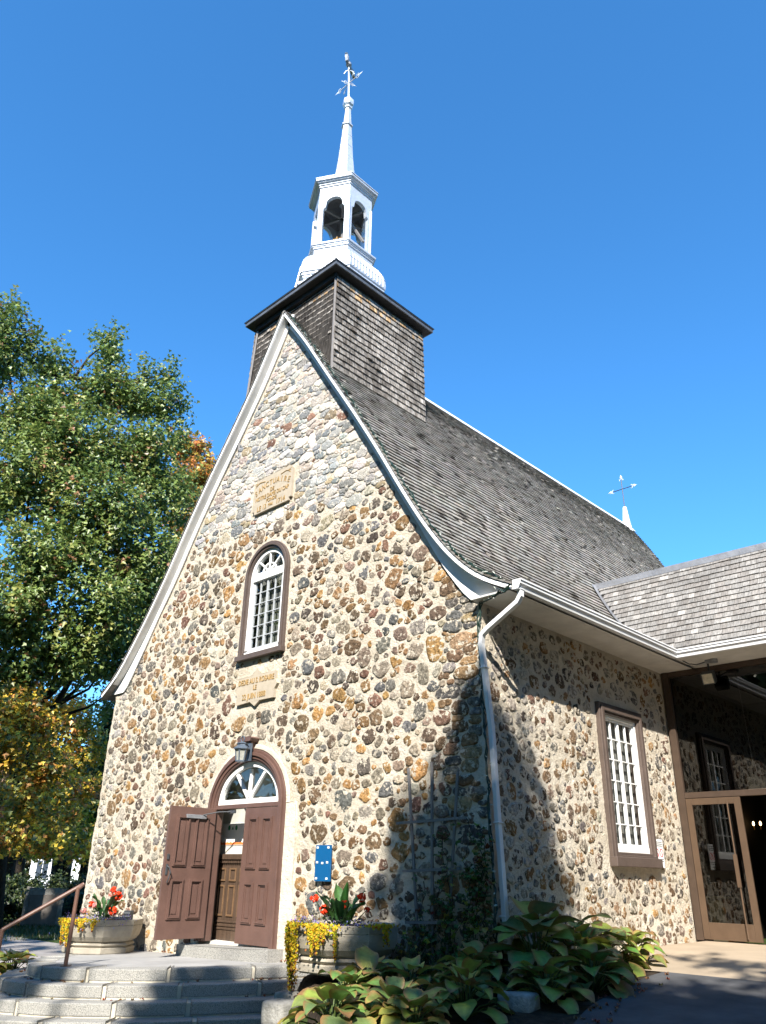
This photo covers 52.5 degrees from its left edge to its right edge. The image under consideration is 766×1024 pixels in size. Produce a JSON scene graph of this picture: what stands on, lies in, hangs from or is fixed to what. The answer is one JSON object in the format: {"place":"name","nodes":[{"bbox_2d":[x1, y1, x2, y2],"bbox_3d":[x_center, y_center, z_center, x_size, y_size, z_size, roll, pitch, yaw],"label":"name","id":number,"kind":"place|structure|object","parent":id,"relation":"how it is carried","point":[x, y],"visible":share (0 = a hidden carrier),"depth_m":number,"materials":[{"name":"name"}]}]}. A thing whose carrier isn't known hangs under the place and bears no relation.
{"place":"outdoors","nodes":[
{"label":"outdoors","id":0,"kind":"place"},
{"bbox_2d":[2,918,59,940],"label":"lawn grass","id":1,"kind":"structure","parent":0,"point":[31,932],"depth_m":22.46,"materials":[{"name":"green plant"}]},
{"bbox_2d":[0,935,64,972],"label":"lawn path","id":2,"kind":"structure","parent":0,"point":[38,948],"depth_m":18.51,"materials":[{"name":"grey concrete"}]},
{"bbox_2d":[28,859,79,883],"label":"white house","id":3,"kind":"structure","parent":0,"point":[34,867],"depth_m":60.75,"materials":[{"name":"white"}]},
{"bbox_2d":[33,860,49,879],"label":"window","id":4,"kind":"structure","parent":3,"relation":"in","point":[43,866],"depth_m":60.70,"materials":[{"name":"white paint"}]},
{"bbox_2d":[0,0,765,867],"label":"sky","id":5,"kind":"structure","parent":0,"point":[571,197],"materials":[{"name":"blue"}]},
{"bbox_2d":[4,869,765,1023],"bbox_3d":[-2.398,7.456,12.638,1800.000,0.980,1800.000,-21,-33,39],"label":"ground","id":6,"kind":"structure","parent":0,"point":[58,940],"depth_m":21.36,"materials":[{"name":"grey concrete"}]},
{"bbox_2d":[0,950,11,974],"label":"hosta","id":7,"kind":"object","parent":6,"relation":"on","point":[4,964],"visible":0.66,"depth_m":12.81,"materials":[{"name":"green plant"}]},
{"bbox_2d":[4,890,13,923],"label":"hedge shrub","id":8,"kind":"object","parent":6,"relation":"on","point":[5,904],"visible":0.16,"depth_m":25.79,"materials":[{"name":"green plant"}]},
{"bbox_2d":[3,869,49,922],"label":"hedge shrub","id":9,"kind":"object","parent":6,"relation":"on","point":[15,899],"visible":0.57,"depth_m":26.49,"materials":[{"name":"green plant"}]},
{"bbox_2d":[25,858,31,881],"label":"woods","id":10,"kind":"object","parent":6,"relation":"on","point":[27,866],"depth_m":94.89,"materials":[{"name":"green plant"}]},
{"bbox_2d":[6,862,72,919],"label":"hedge shrub","id":11,"kind":"object","parent":6,"relation":"on","point":[53,882],"visible":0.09,"depth_m":28.82,"materials":[{"name":"green plant"}]},
{"bbox_2d":[19,887,66,925],"bbox_3d":[-11.299,13.129,25.835,1.256,1.177,0.308,9,-26,-16],"label":"stone marker","id":12,"kind":"object","parent":6,"relation":"on","point":[35,898],"visible":0.85,"depth_m":25.72,"materials":[{"name":"grey stone"}]},
{"bbox_2d":[15,748,85,875],"bbox_3d":[-17.387,15.056,37.576,7.970,7.484,4.668,16,-29,-28],"label":"maple tree","id":13,"kind":"object","parent":6,"relation":"on","point":[19,868],"depth_m":36.71,"materials":[{"name":"green plant"}]},
{"bbox_2d":[0,661,107,877],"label":"maple tree","id":14,"kind":"object","parent":6,"relation":"on","point":[85,731],"visible":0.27,"depth_m":33.29,"materials":[{"name":"yellow plant"}]},
{"bbox_2d":[21,799,96,885],"bbox_3d":[-14.052,14.675,33.955,3.742,5.238,3.853,-21,-33,39],"label":"maple tree","id":15,"kind":"object","parent":6,"relation":"on","point":[55,867],"visible":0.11,"depth_m":34.07,"materials":[{"name":"yellow plant"}]},
{"bbox_2d":[56,865,87,897],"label":"hedge shrub","id":16,"kind":"object","parent":6,"relation":"on","point":[70,885],"visible":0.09,"depth_m":28.90,"materials":[{"name":"green plant"}]},
{"bbox_2d":[61,887,83,916],"bbox_3d":[-10.657,13.917,27.183,2.448,1.628,1.901,-21,-33,39],"label":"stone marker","id":17,"kind":"object","parent":6,"relation":"on","point":[68,903],"visible":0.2,"depth_m":26.89,"materials":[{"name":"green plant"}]},
{"bbox_2d":[78,700,113,879],"bbox_3d":[-13.444,13.464,36.377,2.761,9.492,4.106,13,-27,-23],"label":"maple tree","id":18,"kind":"object","parent":6,"relation":"on","point":[84,869],"visible":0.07,"depth_m":36.30,"materials":[{"name":"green plant"}]},
{"bbox_2d":[0,284,202,928],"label":"maple tree","id":19,"kind":"object","parent":6,"relation":"on","point":[67,463],"visible":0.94,"depth_m":25.36,"materials":[{"name":"green plant"}]},
{"bbox_2d":[0,943,307,1023],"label":"granite steps","id":20,"kind":"structure","parent":6,"relation":"on","point":[169,993],"depth_m":10.70,"materials":[{"name":"grey stone"}]},
{"bbox_2d":[0,948,37,973],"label":"hosta","id":21,"kind":"object","parent":20,"relation":"on","point":[23,957],"visible":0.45,"depth_m":13.23,"materials":[{"name":"green plant"}]},
{"bbox_2d":[0,882,84,966],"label":"stair handrail","id":22,"kind":"object","parent":20,"relation":"on","point":[77,888],"visible":0.92,"depth_m":11.53,"materials":[{"name":"brown metal"}]},
{"bbox_2d":[60,916,143,954],"bbox_3d":[-5.188,7.764,14.247,1.380,0.550,1.380,-21,-33,39],"label":"concrete planter","id":23,"kind":"object","parent":20,"relation":"on","point":[115,937],"visible":0.74,"depth_m":13.76,"materials":[{"name":"concrete"}]},
{"bbox_2d":[58,915,106,946],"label":"trailing plant","id":24,"kind":"object","parent":23,"relation":"on","point":[65,922],"visible":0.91,"depth_m":13.69,"materials":[{"name":"yellow plant"}]},
{"bbox_2d":[49,912,131,933],"bbox_3d":[-5.270,7.373,13.932,1.602,0.376,0.788,-4,-25,11],"label":"purple bedding","id":25,"kind":"object","parent":23,"relation":"in","point":[99,918],"visible":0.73,"depth_m":13.95,"materials":[{"name":"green plant"}]},
{"bbox_2d":[80,886,122,918],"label":"canna plant","id":26,"kind":"object","parent":23,"relation":"on","point":[110,908],"visible":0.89,"depth_m":14.48,"materials":[{"name":"red plant"}]},
{"bbox_2d":[123,910,133,919],"bbox_3d":[-4.694,7.430,14.292,0.158,0.170,0.106,-10,-27,23],"label":"planter spotlight","id":27,"kind":"object","parent":23,"relation":"on","point":[129,912],"visible":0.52,"depth_m":14.27,"materials":[{"name":"metal"}]},
{"bbox_2d":[164,428,217,563],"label":"maple tree","id":28,"kind":"object","parent":6,"relation":"on","point":[200,449],"visible":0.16,"depth_m":42.05,"materials":[{"name":"orange plant"}]},
{"bbox_2d":[8,951,669,1023],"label":"fallen leaves","id":29,"kind":"object","parent":6,"relation":"on","point":[574,1017],"visible":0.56,"depth_m":8.93,"materials":[{"name":"brown plant"}]},
{"bbox_2d":[80,96,697,981],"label":"stone church","id":30,"kind":"structure","parent":6,"relation":"on","point":[344,590],"depth_m":13.82,"materials":[{"name":"stone"}]},
{"bbox_2d":[123,324,276,659],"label":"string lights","id":31,"kind":"object","parent":30,"relation":"attached to","point":[198,497],"visible":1,"depth_m":18.06},
{"bbox_2d":[153,736,285,948],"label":"double door","id":32,"kind":"structure","parent":30,"relation":"in","point":[185,907],"depth_m":13.37,"materials":[{"name":"brown paint"}]},
{"bbox_2d":[221,823,244,845],"bbox_3d":[-2.841,6.015,14.489,1.070,0.380,0.013,-21,-33,39],"label":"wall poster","id":33,"kind":"object","parent":30,"relation":"attached to","point":[232,833],"depth_m":14.45,"materials":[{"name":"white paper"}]},
{"bbox_2d":[234,736,252,762],"bbox_3d":[-2.502,4.238,13.884,0.255,0.452,0.332,-52,-57,60],"label":"wall lantern","id":34,"kind":"object","parent":30,"relation":"attached to","point":[243,751],"depth_m":13.82,"materials":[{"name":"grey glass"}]},
{"bbox_2d":[235,669,278,705],"bbox_3d":[-2.381,3.300,14.598,1.287,0.700,0.070,-21,-33,39],"label":"inscribed plaque","id":35,"kind":"object","parent":30,"relation":"attached to","point":[257,687],"visible":1,"depth_m":14.54,"materials":[{"name":"stone"}]},
{"bbox_2d":[234,540,290,662],"bbox_3d":[-2.159,1.788,15.429,1.800,2.700,0.595,-21,-33,39],"label":"arched window","id":36,"kind":"structure","parent":30,"relation":"in","point":[267,578],"depth_m":15.45,"materials":[{"name":"white paint"}]},
{"bbox_2d":[252,465,294,515],"bbox_3d":[-2.316,-0.450,16.353,1.287,0.817,0.074,-21,-33,39],"label":"inscribed plaque","id":37,"kind":"object","parent":30,"relation":"attached to","point":[273,490],"visible":1,"depth_m":16.29,"materials":[{"name":"stone"}]},
{"bbox_2d":[314,845,331,881],"bbox_3d":[-0.909,5.421,11.987,0.345,0.510,0.083,-21,-33,39],"label":"blue board","id":38,"kind":"object","parent":30,"relation":"attached to","point":[323,861],"visible":1,"depth_m":11.95,"materials":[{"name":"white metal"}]},
{"bbox_2d":[337,52,362,96],"bbox_3d":[-1.027,-13.092,23.445,0.589,1.884,1.018,8,-26,-15],"label":"weather vane","id":39,"kind":"object","parent":30,"relation":"on","point":[350,70],"visible":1,"depth_m":23.58,"materials":[{"name":"white metal"}]},
{"bbox_2d":[289,315,500,578],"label":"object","id":40,"kind":"object","parent":30,"relation":"attached to","point":[415,501],"visible":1,"depth_m":13.47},
{"bbox_2d":[401,812,499,980],"bbox_3d":[0.818,5.075,10.126,1.577,2.151,0.345,-21,-33,39],"label":"climbing vine","id":41,"kind":"object","parent":30,"relation":"attached to","point":[473,902],"visible":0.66,"depth_m":9.99,"materials":[{"name":"green plant"}]},
{"bbox_2d":[476,584,510,980],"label":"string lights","id":42,"kind":"object","parent":30,"relation":"attached to","point":[485,723],"visible":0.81,"depth_m":10.48},
{"bbox_2d":[608,475,636,530],"bbox_3d":[9.086,-0.160,29.194,0.506,2.770,1.066,10,-26,-19],"label":"roof cross","id":43,"kind":"object","parent":30,"relation":"attached to","point":[626,520],"visible":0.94,"depth_m":29.05,"materials":[{"name":"white paint"}]},
{"bbox_2d":[595,701,662,867],"bbox_3d":[4.001,4.609,13.173,0.500,2.940,1.920,-21,-33,39],"label":"side window","id":44,"kind":"structure","parent":30,"relation":"in","point":[621,745],"depth_m":13.16,"materials":[{"name":"white paint"}]},
{"bbox_2d":[656,839,664,867],"bbox_3d":[4.688,5.790,13.168,0.009,0.440,0.310,-21,-33,39],"label":"notice sign","id":45,"kind":"object","parent":30,"relation":"attached to","point":[660,849],"visible":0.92,"depth_m":13.21,"materials":[{"name":"white paper"}]},
{"bbox_2d":[297,970,659,1023],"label":"planting bed","id":46,"kind":"object","parent":6,"relation":"on","point":[555,1013],"visible":0.13,"depth_m":8.13,"materials":[{"name":"soil"}]},
{"bbox_2d":[261,998,299,1023],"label":"edging rock","id":47,"kind":"object","parent":46,"relation":"on","point":[275,1011],"visible":0.77,"depth_m":9.45,"materials":[{"name":"grey stone"}]},
{"bbox_2d":[274,990,298,999],"bbox_3d":[-1.199,6.385,10.114,0.361,0.248,0.340,-16,-30,32],"label":"edging rock","id":48,"kind":"object","parent":46,"relation":"on","point":[286,994],"visible":0.3,"depth_m":10.05,"materials":[{"name":"grey stone"}]},
{"bbox_2d":[277,983,378,1023],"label":"hosta","id":49,"kind":"object","parent":46,"relation":"on","point":[317,1000],"visible":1,"depth_m":7.45,"materials":[{"name":"green plant"}]},
{"bbox_2d":[298,968,383,1023],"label":"hosta","id":50,"kind":"object","parent":46,"relation":"on","point":[353,976],"visible":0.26,"depth_m":8.27,"materials":[{"name":"green plant"}]},
{"bbox_2d":[295,920,397,975],"bbox_3d":[-0.506,5.695,10.168,1.388,0.550,1.388,-21,-33,39],"label":"concrete planter","id":51,"kind":"object","parent":46,"relation":"on","point":[348,944],"visible":0.65,"depth_m":9.66,"materials":[{"name":"concrete"}]},
{"bbox_2d":[278,912,384,941],"bbox_3d":[-0.769,5.317,9.951,1.634,0.331,0.844,-15,-29,31],"label":"purple bedding","id":52,"kind":"object","parent":51,"relation":"in","point":[303,919],"visible":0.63,"depth_m":9.88,"materials":[{"name":"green plant"}]},
{"bbox_2d":[310,882,369,925],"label":"canna plant","id":53,"kind":"object","parent":51,"relation":"in","point":[341,906],"visible":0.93,"depth_m":10.18,"materials":[{"name":"green plant"}]},
{"bbox_2d":[284,919,397,991],"bbox_3d":[-0.699,5.707,9.933,1.579,0.851,1.027,-21,-33,39],"label":"trailing plant","id":54,"kind":"object","parent":51,"relation":"on","point":[316,931],"visible":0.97,"depth_m":9.74,"materials":[{"name":"yellow plant"}]},
{"bbox_2d":[355,945,378,1009],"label":"hosta","id":55,"kind":"object","parent":46,"relation":"on","point":[367,957],"visible":0.87,"depth_m":8.57,"materials":[{"name":"green plant"}]},
{"bbox_2d":[337,955,406,1005],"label":"hosta","id":56,"kind":"object","parent":46,"relation":"on","point":[353,965],"visible":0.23,"depth_m":8.62,"materials":[{"name":"green plant"}]},
{"bbox_2d":[348,976,449,1023],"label":"hosta","id":57,"kind":"object","parent":46,"relation":"on","point":[394,985],"visible":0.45,"depth_m":7.72,"materials":[{"name":"green plant"}]},
{"bbox_2d":[369,987,451,1023],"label":"hosta","id":58,"kind":"object","parent":46,"relation":"on","point":[413,997],"visible":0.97,"depth_m":7.29,"materials":[{"name":"green plant"}]},
{"bbox_2d":[388,932,432,973],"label":"weed plant","id":59,"kind":"object","parent":46,"relation":"on","point":[409,944],"visible":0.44,"depth_m":9.96,"materials":[{"name":"green plant"}]},
{"bbox_2d":[371,955,454,1003],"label":"hosta","id":60,"kind":"object","parent":46,"relation":"on","point":[412,964],"visible":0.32,"depth_m":8.65,"materials":[{"name":"green plant"}]},
{"bbox_2d":[396,762,466,969],"bbox_3d":[0.650,4.794,10.515,1.261,2.702,0.047,-21,-33,39],"label":"wall trellis","id":61,"kind":"object","parent":46,"relation":"on","point":[432,869],"depth_m":10.56,"materials":[{"name":"brown wood"}]},
{"bbox_2d":[382,950,489,981],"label":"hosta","id":62,"kind":"object","parent":46,"relation":"on","point":[433,962],"visible":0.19,"depth_m":9.79,"materials":[{"name":"green plant"}]},
{"bbox_2d":[422,957,515,1023],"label":"hosta","id":63,"kind":"object","parent":46,"relation":"on","point":[463,974],"visible":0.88,"depth_m":7.96,"materials":[{"name":"green plant"}]},
{"bbox_2d":[433,940,518,996],"bbox_3d":[1.047,5.205,8.796,0.942,0.592,0.970,-6,-26,14],"label":"hosta","id":64,"kind":"object","parent":46,"relation":"on","point":[476,946],"visible":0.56,"depth_m":8.70,"materials":[{"name":"green plant"}]},
{"bbox_2d":[497,990,539,1012],"bbox_3d":[1.434,5.193,8.210,0.401,0.218,0.300,-17,-31,34],"label":"edging rock","id":65,"kind":"object","parent":46,"relation":"on","point":[523,1001],"visible":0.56,"depth_m":8.10,"materials":[{"name":"grey stone"}]},
{"bbox_2d":[482,896,590,995],"bbox_3d":[1.798,5.202,9.368,1.370,1.017,1.449,-21,-33,39],"label":"hosta","id":66,"kind":"object","parent":46,"relation":"on","point":[530,920],"visible":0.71,"depth_m":9.24,"materials":[{"name":"green plant"}]},
{"bbox_2d":[503,949,594,1014],"bbox_3d":[1.805,5.128,8.462,1.152,0.604,1.055,-21,-33,39],"label":"hosta","id":67,"kind":"object","parent":46,"relation":"on","point":[549,992],"visible":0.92,"depth_m":8.39,"materials":[{"name":"green plant"}]},
{"bbox_2d":[536,913,636,983],"bbox_3d":[2.417,5.507,9.761,1.279,0.854,1.360,-21,-33,39],"label":"hosta","id":68,"kind":"object","parent":46,"relation":"on","point":[586,933],"visible":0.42,"depth_m":9.76,"materials":[{"name":"green plant"}]},
{"bbox_2d":[552,941,638,1000],"bbox_3d":[2.462,5.365,9.062,1.135,0.618,1.190,-21,-33,39],"label":"hosta","id":69,"kind":"object","parent":46,"relation":"on","point":[622,985],"visible":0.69,"depth_m":8.94,"materials":[{"name":"green plant"}]},
{"bbox_2d":[572,922,651,976],"bbox_3d":[2.961,5.825,10.292,1.103,0.651,1.134,-21,-33,39],"label":"hosta","id":70,"kind":"object","parent":46,"relation":"on","point":[617,933],"visible":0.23,"depth_m":10.20,"materials":[{"name":"green plant"}]},
{"bbox_2d":[611,926,668,967],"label":"hosta","id":71,"kind":"object","parent":46,"relation":"on","point":[647,947],"visible":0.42,"depth_m":10.64,"materials":[{"name":"green plant"}]},
{"bbox_2d":[592,542,765,944],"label":"church annex","id":72,"kind":"object","parent":6,"relation":"on","point":[699,610],"visible":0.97,"depth_m":14.18,"materials":[{"name":"grey wood"}]},
{"bbox_2d":[683,658,717,664],"bbox_3d":[5.841,2.764,14.297,0.604,0.077,0.161,-9,-27,20],"label":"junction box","id":73,"kind":"object","parent":72,"relation":"attached to","point":[713,660],"visible":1,"depth_m":14.22,"materials":[{"name":"grey metal"}]},
{"bbox_2d":[700,664,716,684],"bbox_3d":[6.025,2.996,14.388,0.240,0.398,0.166,-21,-33,39],"label":"flood light","id":74,"kind":"object","parent":72,"relation":"attached to","point":[708,677],"visible":1,"depth_m":14.31,"materials":[{"name":"metal"}]},
{"bbox_2d":[685,796,763,942],"bbox_3d":[5.847,6.126,13.401,0.975,2.250,0.115,-21,-33,39],"label":"glass door","id":75,"kind":"structure","parent":72,"relation":"in","point":[729,909],"depth_m":13.39,"materials":[{"name":"beige metal"}]},
{"bbox_2d":[573,972,765,1023],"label":"asphalt drive","id":76,"kind":"structure","parent":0,"point":[678,998],"depth_m":8.19,"materials":[{"name":"grey asphalt"}]},
{"bbox_2d":[639,941,765,981],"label":"concrete apron","id":77,"kind":"object","parent":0,"point":[743,961],"visible":0.74,"depth_m":10.77,"materials":[{"name":"beige concrete"}]}
]}

